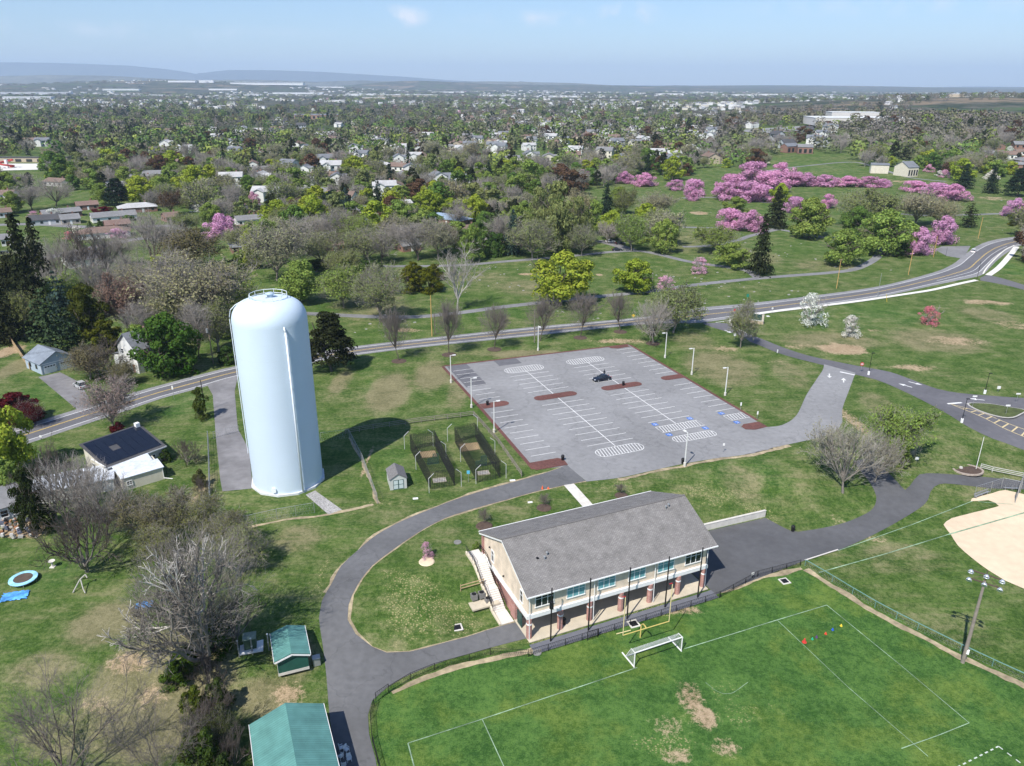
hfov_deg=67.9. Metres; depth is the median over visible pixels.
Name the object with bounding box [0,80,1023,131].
distant town
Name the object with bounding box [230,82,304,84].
warehouse
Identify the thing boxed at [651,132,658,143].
conifer
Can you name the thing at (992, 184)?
conifer
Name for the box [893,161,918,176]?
mausoleum
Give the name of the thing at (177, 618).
bare tree
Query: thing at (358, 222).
budding tree
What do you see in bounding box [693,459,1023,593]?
paved yard
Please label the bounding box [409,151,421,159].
house
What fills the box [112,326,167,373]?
farmhouse
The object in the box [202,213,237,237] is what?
blossom tree
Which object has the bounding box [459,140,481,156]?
budding tree
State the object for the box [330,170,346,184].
house
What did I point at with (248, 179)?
leafy tree
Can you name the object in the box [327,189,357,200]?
house
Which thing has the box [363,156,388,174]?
budding tree
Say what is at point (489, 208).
conifer
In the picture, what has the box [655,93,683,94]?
warehouse
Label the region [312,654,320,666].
utility box
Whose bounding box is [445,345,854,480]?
parking lot
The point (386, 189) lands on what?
leafy tree
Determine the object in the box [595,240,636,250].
house driveway
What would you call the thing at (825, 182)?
blossom tree
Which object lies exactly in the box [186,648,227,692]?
bare tree
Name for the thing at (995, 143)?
budding tree
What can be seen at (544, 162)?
bare tree
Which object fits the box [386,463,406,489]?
storage shed
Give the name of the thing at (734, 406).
mulch strip
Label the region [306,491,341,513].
gravel strip
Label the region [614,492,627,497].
mulch ring
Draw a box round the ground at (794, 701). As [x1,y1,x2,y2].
[0,81,1023,765]
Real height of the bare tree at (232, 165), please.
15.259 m
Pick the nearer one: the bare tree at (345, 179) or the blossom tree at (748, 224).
the blossom tree at (748, 224)
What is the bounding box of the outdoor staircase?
[465,543,513,625]
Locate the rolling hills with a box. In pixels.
[0,75,687,86]
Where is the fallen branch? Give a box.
[72,574,87,592]
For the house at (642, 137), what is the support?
on the ground at (794, 701)
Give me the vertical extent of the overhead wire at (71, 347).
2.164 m
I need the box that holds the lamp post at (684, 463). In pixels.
[683,430,687,466]
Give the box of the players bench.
[974,488,989,497]
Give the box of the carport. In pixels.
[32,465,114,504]
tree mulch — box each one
[391,359,405,363]
[442,352,455,356]
[487,347,501,351]
[573,335,586,339]
[613,330,626,333]
[646,341,659,345]
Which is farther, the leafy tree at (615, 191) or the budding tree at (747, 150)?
the budding tree at (747, 150)
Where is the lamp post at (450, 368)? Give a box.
[450,354,455,382]
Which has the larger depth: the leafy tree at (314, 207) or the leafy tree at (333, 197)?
the leafy tree at (333, 197)
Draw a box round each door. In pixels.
[43,363,57,373]
[59,359,71,369]
[393,480,398,489]
[398,479,403,488]
[517,609,521,627]
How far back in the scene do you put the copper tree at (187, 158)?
614.88 m
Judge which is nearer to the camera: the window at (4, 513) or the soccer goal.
the soccer goal
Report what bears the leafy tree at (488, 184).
on the ground at (794, 701)
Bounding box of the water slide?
[0,159,14,167]
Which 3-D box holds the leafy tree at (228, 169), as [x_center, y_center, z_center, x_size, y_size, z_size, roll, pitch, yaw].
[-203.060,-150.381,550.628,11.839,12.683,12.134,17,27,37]
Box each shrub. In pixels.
[0,457,20,485]
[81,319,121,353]
[93,221,103,226]
[109,421,124,432]
[122,215,135,220]
[157,448,171,463]
[157,658,190,692]
[168,347,198,375]
[169,645,202,672]
[176,728,199,765]
[177,683,211,729]
[182,725,232,765]
[189,611,234,663]
[191,387,209,420]
[191,468,206,487]
[202,674,236,721]
[209,314,232,337]
[211,751,240,765]
[217,346,236,365]
[226,258,260,267]
[303,259,331,270]
[356,260,382,270]
[394,265,422,293]
[402,261,423,276]
[418,266,444,294]
[427,263,444,280]
[472,541,479,548]
[478,234,490,257]
[485,232,499,257]
[496,232,507,257]
[895,446,916,467]
[1007,212,1023,225]
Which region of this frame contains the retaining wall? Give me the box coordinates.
[704,510,766,529]
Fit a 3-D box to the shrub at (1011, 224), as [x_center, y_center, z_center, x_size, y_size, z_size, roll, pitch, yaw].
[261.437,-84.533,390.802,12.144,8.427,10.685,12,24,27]
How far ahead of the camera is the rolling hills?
12421.32 m
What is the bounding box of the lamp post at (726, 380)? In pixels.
[723,367,728,395]
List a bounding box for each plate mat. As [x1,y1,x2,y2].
[433,477,446,482]
[478,470,489,475]
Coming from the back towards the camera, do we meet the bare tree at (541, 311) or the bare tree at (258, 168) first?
the bare tree at (258, 168)
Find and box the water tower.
[229,289,324,496]
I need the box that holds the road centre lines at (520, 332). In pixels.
[24,241,1016,434]
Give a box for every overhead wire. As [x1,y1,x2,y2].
[5,325,202,357]
[212,296,428,322]
[547,260,836,309]
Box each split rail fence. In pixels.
[345,411,473,433]
[460,578,483,590]
[474,412,521,476]
[980,464,1023,476]
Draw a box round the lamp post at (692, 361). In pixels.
[689,348,693,374]
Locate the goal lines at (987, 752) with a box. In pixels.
[959,746,1020,765]
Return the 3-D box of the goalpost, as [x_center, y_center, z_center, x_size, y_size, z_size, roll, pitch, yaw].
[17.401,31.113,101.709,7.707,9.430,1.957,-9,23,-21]
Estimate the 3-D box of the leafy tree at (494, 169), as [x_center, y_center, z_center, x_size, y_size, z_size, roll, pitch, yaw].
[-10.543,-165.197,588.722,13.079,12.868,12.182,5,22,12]
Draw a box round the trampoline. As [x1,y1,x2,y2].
[8,570,37,587]
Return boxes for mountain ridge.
[0,62,474,81]
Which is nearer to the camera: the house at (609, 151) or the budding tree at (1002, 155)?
the budding tree at (1002, 155)
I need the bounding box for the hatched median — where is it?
[951,404,1023,436]
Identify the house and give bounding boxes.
[0,156,71,161]
[0,188,16,197]
[0,205,12,217]
[0,231,12,245]
[0,482,20,520]
[28,212,60,225]
[33,136,51,146]
[38,205,82,215]
[43,176,67,186]
[58,211,80,224]
[60,248,104,268]
[74,198,98,209]
[76,224,130,239]
[79,422,166,468]
[88,208,137,222]
[102,217,130,226]
[116,200,157,212]
[142,170,160,175]
[159,138,173,145]
[160,209,177,220]
[218,170,243,185]
[226,145,242,150]
[228,241,242,253]
[233,212,261,224]
[242,203,263,212]
[249,159,258,166]
[250,184,280,202]
[252,170,270,176]
[279,158,299,167]
[293,140,304,146]
[296,122,305,129]
[296,185,327,197]
[300,163,313,174]
[309,169,334,177]
[316,152,332,159]
[320,158,342,170]
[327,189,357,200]
[327,239,343,250]
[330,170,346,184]
[334,122,343,126]
[348,142,362,152]
[353,149,369,157]
[372,178,396,194]
[390,142,406,154]
[390,161,406,170]
[393,152,406,162]
[393,178,404,185]
[394,238,421,251]
[402,161,420,174]
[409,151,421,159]
[427,169,450,179]
[428,212,472,224]
[447,172,469,182]
[448,139,462,144]
[453,144,463,149]
[471,135,483,142]
[486,141,499,150]
[492,141,507,152]
[505,154,521,163]
[521,142,535,150]
[522,148,539,161]
[526,135,537,144]
[543,132,557,141]
[543,151,558,161]
[565,150,580,160]
[567,145,583,154]
[584,129,599,137]
[595,145,614,157]
[608,133,619,137]
[608,136,624,141]
[628,138,644,144]
[636,134,649,140]
[650,147,665,154]
[667,149,682,154]
[698,132,711,139]
[700,151,723,163]
[704,127,719,134]
[704,130,715,139]
[769,129,784,135]
[770,134,783,144]
[777,138,795,147]
[799,125,814,131]
[806,134,822,144]
[814,130,828,136]
[816,136,829,146]
[822,122,838,132]
[985,143,1006,149]
[994,149,1021,159]
[1007,160,1023,167]
[1010,141,1023,148]
[1014,156,1023,161]
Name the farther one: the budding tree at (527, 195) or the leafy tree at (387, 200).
the budding tree at (527, 195)
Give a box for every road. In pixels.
[13,237,1023,443]
[319,465,584,765]
[703,323,1023,449]
[937,246,969,258]
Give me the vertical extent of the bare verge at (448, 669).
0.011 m
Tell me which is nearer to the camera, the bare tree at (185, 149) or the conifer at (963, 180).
the conifer at (963, 180)
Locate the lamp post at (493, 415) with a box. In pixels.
[493,400,499,432]
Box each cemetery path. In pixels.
[307,227,882,318]
[315,250,760,276]
[682,229,776,246]
[698,197,790,203]
[768,162,945,181]
[901,213,1008,215]
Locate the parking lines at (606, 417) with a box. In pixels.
[457,348,747,456]
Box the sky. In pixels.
[0,0,1023,86]
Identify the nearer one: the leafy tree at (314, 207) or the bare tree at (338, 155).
the leafy tree at (314, 207)
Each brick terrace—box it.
[780,143,796,152]
[796,144,813,153]
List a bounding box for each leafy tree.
[0,172,21,190]
[0,190,25,212]
[0,391,46,425]
[0,405,38,469]
[13,397,45,419]
[37,150,65,171]
[44,156,73,177]
[61,167,77,183]
[62,174,80,189]
[64,282,109,345]
[70,151,87,163]
[77,161,100,182]
[80,168,102,188]
[89,158,114,173]
[89,182,111,204]
[91,206,113,211]
[95,167,106,181]
[99,148,122,162]
[101,153,123,164]
[114,166,139,180]
[116,156,128,163]
[118,175,155,202]
[118,323,141,336]
[126,311,203,378]
[149,176,176,199]
[150,254,175,269]
[160,163,177,177]
[161,150,184,169]
[165,171,178,177]
[170,177,182,189]
[175,164,207,188]
[178,193,192,207]
[179,164,204,178]
[198,202,220,223]
[202,164,215,180]
[205,157,221,164]
[206,195,228,218]
[210,156,226,169]
[212,186,234,198]
[225,167,238,171]
[228,154,247,170]
[232,160,243,165]
[232,195,259,215]
[233,249,249,268]
[239,221,255,232]
[239,227,263,268]
[240,174,260,195]
[242,161,251,170]
[253,218,282,254]
[257,198,289,219]
[263,175,280,185]
[265,158,281,164]
[272,168,293,177]
[275,259,323,302]
[277,205,316,235]
[282,167,310,186]
[290,153,302,165]
[290,178,302,185]
[293,182,304,186]
[297,195,327,216]
[300,193,330,230]
[305,185,327,198]
[319,177,339,189]
[325,190,346,213]
[338,166,353,179]
[340,155,363,178]
[344,200,364,216]
[351,169,375,189]
[352,180,368,193]
[359,150,386,175]
[359,188,371,204]
[361,199,393,239]
[366,167,379,177]
[377,196,398,217]
[380,187,394,203]
[381,190,400,202]
[386,199,415,219]
[395,185,411,199]
[401,170,410,181]
[407,215,423,239]
[408,205,424,215]
[411,210,433,227]
[412,189,443,212]
[420,153,443,175]
[420,181,446,198]
[427,181,454,210]
[428,212,443,225]
[434,159,454,172]
[439,197,465,213]
[445,158,460,172]
[449,220,469,248]
[450,170,473,195]
[453,166,464,171]
[457,182,489,208]
[457,224,485,261]
[461,194,488,221]
[471,172,482,182]
[471,211,495,238]
[474,162,486,177]
[478,171,493,179]
[482,181,497,198]
[484,188,505,207]
[491,161,501,176]
[491,182,501,197]
[497,162,514,177]
[497,197,510,211]
[499,210,509,226]
[502,159,516,169]
[502,205,527,232]
[503,172,523,188]
[504,173,527,193]
[505,156,521,167]
[513,170,535,192]
[518,200,531,213]
[519,159,540,173]
[522,160,544,188]
[522,186,553,233]
[523,178,544,197]
[530,249,595,304]
[533,180,579,251]
[537,166,554,176]
[537,168,548,179]
[550,156,560,167]
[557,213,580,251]
[569,162,583,170]
[571,196,595,244]
[582,159,595,172]
[583,199,603,231]
[584,167,602,184]
[591,157,601,170]
[595,158,620,174]
[596,210,628,239]
[608,186,630,212]
[611,258,653,293]
[613,154,626,172]
[613,163,620,179]
[631,218,649,243]
[634,203,657,226]
[640,147,655,169]
[649,218,680,253]
[652,162,663,174]
[660,155,686,179]
[678,155,696,173]
[712,242,751,269]
[721,158,732,167]
[721,196,749,215]
[769,182,792,204]
[788,196,835,238]
[820,228,869,266]
[839,205,872,236]
[856,208,920,255]
[857,217,891,237]
[885,156,898,166]
[891,242,912,258]
[910,155,926,168]
[920,149,938,166]
[922,152,943,168]
[942,152,953,167]
[943,148,960,157]
[949,158,977,179]
[977,155,1003,170]
[981,161,992,174]
[984,160,1007,176]
[1000,164,1007,175]
[1005,161,1018,174]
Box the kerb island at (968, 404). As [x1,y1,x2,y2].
[966,403,1023,417]
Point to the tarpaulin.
(14, 595)
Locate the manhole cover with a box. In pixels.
[533,649,541,655]
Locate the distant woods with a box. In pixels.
[0,79,1023,166]
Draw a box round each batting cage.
[404,430,461,488]
[447,414,505,482]
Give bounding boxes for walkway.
[564,484,591,505]
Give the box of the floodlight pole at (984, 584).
[960,569,1004,663]
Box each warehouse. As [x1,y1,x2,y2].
[0,92,72,93]
[2,96,54,98]
[103,89,140,89]
[168,80,196,81]
[199,80,213,82]
[225,94,259,95]
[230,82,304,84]
[272,92,323,93]
[362,97,389,98]
[377,95,436,96]
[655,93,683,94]
[732,94,756,95]
[949,94,964,96]
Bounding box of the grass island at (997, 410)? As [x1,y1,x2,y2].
[969,403,1023,416]
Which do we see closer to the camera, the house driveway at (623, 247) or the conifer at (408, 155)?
the house driveway at (623, 247)
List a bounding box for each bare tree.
[0,650,168,765]
[4,431,85,524]
[7,184,47,209]
[8,236,46,265]
[13,172,34,186]
[17,139,35,153]
[22,449,110,523]
[22,482,124,572]
[30,262,70,299]
[31,176,74,206]
[33,228,79,276]
[46,138,62,152]
[52,222,125,278]
[61,459,139,535]
[62,336,132,382]
[69,255,123,313]
[76,147,100,160]
[81,223,122,268]
[88,691,216,765]
[96,166,114,178]
[96,509,276,676]
[104,170,114,180]
[104,233,140,260]
[112,251,146,277]
[113,297,165,332]
[115,209,185,256]
[124,156,146,172]
[129,154,149,166]
[131,242,196,281]
[139,189,161,202]
[152,218,189,247]
[153,147,167,154]
[171,438,205,465]
[174,296,217,357]
[179,142,199,156]
[181,680,241,739]
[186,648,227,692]
[190,477,213,495]
[191,158,203,164]
[195,151,206,157]
[200,153,213,160]
[201,196,235,214]
[205,570,266,646]
[210,155,232,168]
[213,720,251,765]
[214,186,243,214]
[217,183,244,197]
[224,162,243,172]
[247,167,268,179]
[250,163,263,172]
[263,163,275,173]
[266,170,292,183]
[270,216,314,254]
[293,212,331,240]
[310,209,357,242]
[326,184,339,189]
[329,150,345,159]
[335,173,353,188]
[349,183,366,192]
[367,228,397,263]
[372,220,406,249]
[376,304,411,359]
[379,218,447,260]
[393,171,405,181]
[395,145,409,154]
[415,171,437,184]
[433,295,465,352]
[435,240,493,310]
[439,204,473,220]
[447,197,468,209]
[460,178,487,198]
[466,153,485,169]
[477,176,492,187]
[478,303,510,348]
[478,507,490,522]
[479,147,491,157]
[483,211,525,242]
[485,197,499,216]
[494,146,508,156]
[496,200,510,214]
[497,182,510,191]
[500,185,522,198]
[524,293,561,340]
[531,154,553,167]
[535,173,562,195]
[537,493,548,504]
[564,290,603,336]
[567,169,590,186]
[578,155,590,165]
[582,147,604,158]
[595,167,615,185]
[597,220,619,243]
[598,161,622,182]
[603,288,633,330]
[615,483,626,492]
[632,294,677,343]
[680,152,698,163]
[694,147,706,157]
[697,137,716,149]
[710,142,718,149]
[747,136,764,146]
[747,139,762,147]
[764,136,776,144]
[773,135,788,141]
[828,139,838,149]
[835,132,851,143]
[835,138,851,152]
[857,149,876,164]
[874,155,890,162]
[923,132,938,144]
[941,129,954,136]
[945,134,957,142]
[966,126,981,134]
[979,145,993,155]
[988,130,1003,136]
[992,124,1008,134]
[999,131,1016,143]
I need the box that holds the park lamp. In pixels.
[960,398,969,422]
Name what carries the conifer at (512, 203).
on the ground at (794, 701)
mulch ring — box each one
[419,557,434,565]
[476,521,492,529]
[536,504,550,511]
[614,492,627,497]
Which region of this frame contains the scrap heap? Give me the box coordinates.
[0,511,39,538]
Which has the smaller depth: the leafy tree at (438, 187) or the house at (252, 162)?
the leafy tree at (438, 187)
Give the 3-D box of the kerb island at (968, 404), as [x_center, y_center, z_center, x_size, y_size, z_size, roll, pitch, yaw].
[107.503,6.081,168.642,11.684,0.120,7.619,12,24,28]
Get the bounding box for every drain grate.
[454,623,463,630]
[626,619,639,628]
[778,577,790,584]
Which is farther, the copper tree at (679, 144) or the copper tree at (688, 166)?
the copper tree at (679, 144)
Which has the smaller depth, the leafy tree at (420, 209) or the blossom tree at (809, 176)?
the leafy tree at (420, 209)
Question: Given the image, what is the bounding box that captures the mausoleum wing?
[869,163,889,173]
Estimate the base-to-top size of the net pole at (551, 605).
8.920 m
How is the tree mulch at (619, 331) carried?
on the ground at (794, 701)
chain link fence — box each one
[370,698,379,765]
[388,648,528,693]
[530,591,719,655]
[720,560,800,596]
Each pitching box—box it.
[420,450,435,457]
[460,442,480,451]
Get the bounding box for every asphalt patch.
[447,364,486,386]
[494,358,520,365]
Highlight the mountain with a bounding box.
[627,85,997,86]
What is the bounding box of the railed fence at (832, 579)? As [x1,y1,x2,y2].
[805,560,1023,680]
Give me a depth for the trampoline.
109.62 m
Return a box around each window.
[0,509,9,518]
[491,549,493,563]
[519,588,522,604]
[535,592,554,607]
[566,584,585,598]
[597,575,615,590]
[628,567,645,581]
[657,559,674,573]
[684,551,701,565]
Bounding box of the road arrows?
[721,321,980,403]
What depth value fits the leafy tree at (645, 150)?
634.78 m
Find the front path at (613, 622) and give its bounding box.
[530,590,717,651]
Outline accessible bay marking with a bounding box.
[651,412,739,435]
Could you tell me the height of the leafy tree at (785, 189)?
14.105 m
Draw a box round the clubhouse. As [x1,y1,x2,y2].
[479,491,717,642]
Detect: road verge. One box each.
[324,467,559,592]
[347,481,585,652]
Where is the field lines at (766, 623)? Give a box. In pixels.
[407,501,1023,765]
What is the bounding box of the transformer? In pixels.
[239,631,262,655]
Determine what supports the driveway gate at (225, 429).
on the driveway at (234, 463)
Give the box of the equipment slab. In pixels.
[469,599,499,610]
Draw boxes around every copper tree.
[31,127,43,136]
[71,131,81,137]
[97,141,108,148]
[120,148,137,161]
[139,151,150,157]
[145,155,171,169]
[177,156,195,165]
[242,138,259,151]
[299,153,319,169]
[311,138,324,148]
[318,143,330,152]
[408,178,428,199]
[409,127,421,137]
[414,142,423,151]
[538,125,552,136]
[552,163,568,174]
[555,166,569,178]
[562,169,588,194]
[579,133,592,146]
[613,145,623,153]
[639,126,652,135]
[650,156,663,169]
[651,140,663,147]
[674,141,685,154]
[679,163,692,175]
[745,148,767,166]
[793,133,801,141]
[794,126,808,134]
[801,129,814,140]
[905,127,925,138]
[940,162,950,172]
[1004,128,1022,142]
[1012,120,1023,128]
[1013,231,1023,260]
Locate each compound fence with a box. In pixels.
[207,431,210,496]
[239,502,314,522]
[320,429,348,440]
[349,432,377,503]
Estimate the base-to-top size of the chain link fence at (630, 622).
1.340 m
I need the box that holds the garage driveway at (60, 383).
[39,372,90,409]
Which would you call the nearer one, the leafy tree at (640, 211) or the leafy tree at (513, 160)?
the leafy tree at (640, 211)
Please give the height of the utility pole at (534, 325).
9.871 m
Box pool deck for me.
[0,164,37,169]
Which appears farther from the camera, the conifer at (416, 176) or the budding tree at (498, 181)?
the budding tree at (498, 181)
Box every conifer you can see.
[0,254,36,297]
[0,285,30,346]
[3,213,62,335]
[6,127,14,137]
[7,467,56,534]
[20,288,72,357]
[24,142,32,155]
[24,216,56,277]
[27,176,33,189]
[44,270,76,339]
[55,307,86,351]
[71,144,78,157]
[94,172,106,183]
[103,178,129,205]
[138,143,145,150]
[219,143,226,165]
[248,145,256,160]
[263,193,274,207]
[288,138,298,151]
[309,311,359,371]
[322,190,343,204]
[324,137,330,147]
[338,187,350,211]
[340,182,351,200]
[373,178,382,200]
[385,161,392,179]
[404,145,411,162]
[406,166,415,180]
[407,140,414,153]
[412,173,419,181]
[431,146,439,155]
[442,136,449,149]
[454,160,465,172]
[466,167,476,181]
[483,160,493,178]
[486,205,494,217]
[493,202,500,218]
[496,159,504,176]
[502,198,520,220]
[503,209,525,256]
[507,148,516,164]
[553,142,559,160]
[560,133,566,146]
[575,136,582,145]
[593,170,602,184]
[596,184,614,214]
[598,148,605,160]
[643,152,651,174]
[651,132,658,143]
[653,149,659,160]
[656,152,667,175]
[691,151,699,166]
[742,213,775,277]
[760,186,788,229]
[890,141,901,164]
[898,148,911,159]
[953,164,976,188]
[956,203,980,226]
[967,117,973,126]
[980,166,1001,193]
[1001,167,1023,196]
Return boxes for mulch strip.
[441,366,533,468]
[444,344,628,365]
[630,345,757,419]
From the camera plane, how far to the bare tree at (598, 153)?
646.76 m
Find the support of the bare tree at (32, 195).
on the ground at (794, 701)
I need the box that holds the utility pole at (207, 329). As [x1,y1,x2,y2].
[202,321,213,362]
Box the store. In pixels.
[803,116,912,125]
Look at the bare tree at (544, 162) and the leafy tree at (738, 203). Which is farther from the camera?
the bare tree at (544, 162)
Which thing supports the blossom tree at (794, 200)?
on the ground at (794, 701)
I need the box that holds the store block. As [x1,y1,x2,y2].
[825,111,879,115]
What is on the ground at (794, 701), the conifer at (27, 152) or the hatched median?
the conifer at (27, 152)
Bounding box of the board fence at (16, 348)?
[0,337,30,369]
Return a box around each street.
[0,223,169,227]
[46,236,205,259]
[980,275,1023,289]
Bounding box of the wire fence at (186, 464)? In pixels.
[166,456,206,472]
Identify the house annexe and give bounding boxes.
[112,453,172,490]
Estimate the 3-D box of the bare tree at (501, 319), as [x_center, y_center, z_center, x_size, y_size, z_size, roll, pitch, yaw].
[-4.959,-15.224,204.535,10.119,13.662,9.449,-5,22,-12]
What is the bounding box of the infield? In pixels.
[944,490,1023,587]
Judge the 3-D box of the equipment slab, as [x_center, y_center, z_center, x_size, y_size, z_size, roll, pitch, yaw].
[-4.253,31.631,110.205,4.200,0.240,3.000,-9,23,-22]
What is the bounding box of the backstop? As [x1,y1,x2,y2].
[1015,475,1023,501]
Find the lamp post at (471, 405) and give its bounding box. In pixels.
[470,377,476,407]
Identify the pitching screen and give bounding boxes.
[427,453,438,464]
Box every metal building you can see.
[249,703,338,765]
[269,625,310,675]
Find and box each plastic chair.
[337,752,343,760]
[343,743,349,752]
[346,752,351,762]
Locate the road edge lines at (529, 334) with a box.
[18,239,1014,440]
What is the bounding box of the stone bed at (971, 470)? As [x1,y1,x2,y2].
[952,464,983,475]
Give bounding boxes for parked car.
[73,380,87,389]
[592,373,611,381]
[612,247,622,250]
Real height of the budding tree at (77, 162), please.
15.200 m
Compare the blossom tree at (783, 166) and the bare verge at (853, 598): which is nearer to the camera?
the bare verge at (853, 598)
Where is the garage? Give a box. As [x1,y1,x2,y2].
[22,344,74,374]
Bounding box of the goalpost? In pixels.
[622,583,672,637]
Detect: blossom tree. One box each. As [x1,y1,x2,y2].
[46,208,63,212]
[105,226,127,238]
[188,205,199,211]
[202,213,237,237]
[248,191,261,203]
[421,541,434,559]
[614,171,634,183]
[633,172,658,186]
[656,274,675,288]
[665,179,684,190]
[683,178,704,196]
[683,186,700,201]
[690,257,709,274]
[711,181,739,200]
[713,173,750,197]
[715,207,746,230]
[729,181,767,202]
[734,209,767,233]
[737,161,768,182]
[743,184,773,201]
[745,171,791,189]
[769,162,800,185]
[780,171,809,186]
[782,196,803,212]
[793,172,824,186]
[799,292,829,328]
[812,174,839,187]
[821,194,837,208]
[833,175,863,186]
[841,315,862,338]
[852,176,883,187]
[876,178,892,187]
[898,180,929,191]
[907,226,936,255]
[917,305,944,326]
[921,182,949,195]
[923,164,935,172]
[929,215,959,244]
[930,187,953,198]
[938,169,950,177]
[940,183,973,200]
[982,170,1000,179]
[999,197,1023,215]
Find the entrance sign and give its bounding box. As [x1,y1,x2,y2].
[746,314,764,324]
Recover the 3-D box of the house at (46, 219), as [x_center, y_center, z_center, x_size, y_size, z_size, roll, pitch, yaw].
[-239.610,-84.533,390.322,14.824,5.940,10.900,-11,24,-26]
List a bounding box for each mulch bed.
[479,401,508,408]
[530,458,567,469]
[534,391,576,399]
[601,382,641,389]
[608,345,629,347]
[661,374,683,379]
[741,422,767,429]
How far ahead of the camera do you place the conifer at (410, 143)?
744.60 m
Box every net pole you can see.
[549,588,553,640]
[588,578,591,630]
[626,567,630,618]
[664,556,669,606]
[697,547,703,597]
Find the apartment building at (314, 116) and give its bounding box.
[294,114,338,118]
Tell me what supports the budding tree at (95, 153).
on the ground at (794, 701)
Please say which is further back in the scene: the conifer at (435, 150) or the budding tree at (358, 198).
the conifer at (435, 150)
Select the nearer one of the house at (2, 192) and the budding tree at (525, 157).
the house at (2, 192)
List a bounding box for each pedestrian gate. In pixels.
[375,684,388,699]
[587,629,597,640]
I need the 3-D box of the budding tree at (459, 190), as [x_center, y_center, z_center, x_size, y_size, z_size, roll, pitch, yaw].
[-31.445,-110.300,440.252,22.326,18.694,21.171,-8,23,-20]
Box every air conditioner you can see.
[470,592,477,600]
[478,590,484,598]
[484,595,491,603]
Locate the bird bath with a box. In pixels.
[48,559,55,567]
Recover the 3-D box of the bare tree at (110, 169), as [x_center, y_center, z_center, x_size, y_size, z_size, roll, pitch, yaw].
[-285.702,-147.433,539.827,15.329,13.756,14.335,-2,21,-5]
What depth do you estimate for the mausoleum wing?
602.42 m
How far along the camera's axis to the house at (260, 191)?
462.97 m
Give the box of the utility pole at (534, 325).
[533,309,536,342]
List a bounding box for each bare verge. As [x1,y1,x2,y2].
[249,504,372,528]
[349,438,379,502]
[392,650,527,693]
[528,567,801,654]
[618,444,791,480]
[803,568,1023,687]
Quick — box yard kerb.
[805,549,837,559]
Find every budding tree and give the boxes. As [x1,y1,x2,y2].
[0,251,14,277]
[1,286,46,336]
[31,271,97,311]
[38,147,55,153]
[56,338,116,379]
[61,138,84,156]
[68,157,79,173]
[72,373,141,425]
[74,166,96,184]
[90,272,150,328]
[92,146,111,157]
[92,261,165,313]
[97,360,141,382]
[99,486,162,536]
[108,161,128,171]
[116,247,260,322]
[117,279,174,310]
[120,174,146,186]
[127,517,186,564]
[133,483,195,531]
[136,148,149,156]
[138,290,189,331]
[142,165,153,170]
[149,222,227,272]
[151,180,177,197]
[154,189,184,211]
[167,211,202,228]
[170,489,237,533]
[174,164,185,171]
[179,178,219,207]
[181,191,195,208]
[183,176,221,192]
[191,502,261,548]
[193,295,232,351]
[194,260,237,275]
[195,702,239,743]
[204,512,271,572]
[207,262,261,314]
[210,146,230,156]
[212,164,228,171]
[212,173,238,185]
[215,180,235,186]
[217,225,245,244]
[225,186,248,198]
[227,218,315,280]
[249,174,267,185]
[261,152,278,162]
[264,142,284,156]
[264,176,298,203]
[267,215,291,240]
[268,203,293,220]
[270,160,299,177]
[286,185,304,199]
[286,196,317,204]
[287,196,300,203]
[296,226,350,265]
[299,145,317,156]
[300,146,319,157]
[302,165,331,185]
[307,259,365,307]
[309,148,327,153]
[321,249,360,270]
[327,213,379,241]
[328,205,344,221]
[331,222,398,259]
[335,210,366,234]
[344,258,410,320]
[349,165,371,180]
[352,193,368,204]
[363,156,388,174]
[376,210,409,232]
[380,147,396,157]
[383,173,396,179]
[388,195,418,215]
[409,163,429,176]
[410,155,425,163]
[411,216,463,258]
[421,139,442,153]
[429,222,458,251]
[435,153,449,169]
[439,176,470,198]
[441,150,459,157]
[446,150,466,155]
[456,157,469,170]
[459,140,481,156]
[460,150,474,162]
[473,155,491,168]
[489,176,502,187]
[498,194,527,210]
[500,172,507,184]
[504,213,563,258]
[510,168,527,172]
[519,153,541,169]
[520,190,534,200]
[539,172,553,180]
[559,153,579,166]
[562,187,597,216]
[563,222,598,255]
[567,166,588,173]
[581,149,600,165]
[610,210,653,250]
[612,187,638,214]
[613,153,637,170]
[621,150,643,160]
[622,152,642,167]
[624,167,636,175]
[631,146,641,153]
[633,190,680,211]
[636,161,645,170]
[638,206,673,226]
[642,208,688,238]
[644,278,708,332]
[678,143,696,154]
[687,224,743,250]
[698,156,711,167]
[724,296,763,347]
[733,144,751,156]
[741,145,762,159]
[762,154,772,162]
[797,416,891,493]
[830,187,904,215]
[854,403,942,456]
[858,426,910,481]
[864,142,887,161]
[897,188,947,223]
[917,145,932,150]
[925,196,966,220]
[941,155,960,165]
[952,156,978,170]
[955,151,978,167]
[968,148,989,168]
[975,155,985,171]
[980,136,1003,149]
[994,150,1009,160]
[1003,158,1016,167]
[1006,205,1023,227]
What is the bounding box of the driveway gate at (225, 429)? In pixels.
[213,425,238,437]
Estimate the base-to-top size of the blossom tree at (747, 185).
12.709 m
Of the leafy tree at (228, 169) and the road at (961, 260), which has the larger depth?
the leafy tree at (228, 169)
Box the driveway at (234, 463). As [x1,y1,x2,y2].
[207,376,251,490]
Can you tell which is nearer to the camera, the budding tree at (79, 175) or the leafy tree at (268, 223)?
the leafy tree at (268, 223)
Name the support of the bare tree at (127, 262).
on the ground at (794, 701)
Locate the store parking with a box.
[741,125,812,133]
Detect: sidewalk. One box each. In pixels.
[753,280,978,313]
[982,245,1013,273]
[985,246,1018,275]
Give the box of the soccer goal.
[622,633,682,667]
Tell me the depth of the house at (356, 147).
773.23 m
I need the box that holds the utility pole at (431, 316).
[430,295,432,335]
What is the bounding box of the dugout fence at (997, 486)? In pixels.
[974,478,1022,495]
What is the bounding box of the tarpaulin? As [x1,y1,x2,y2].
[0,590,29,602]

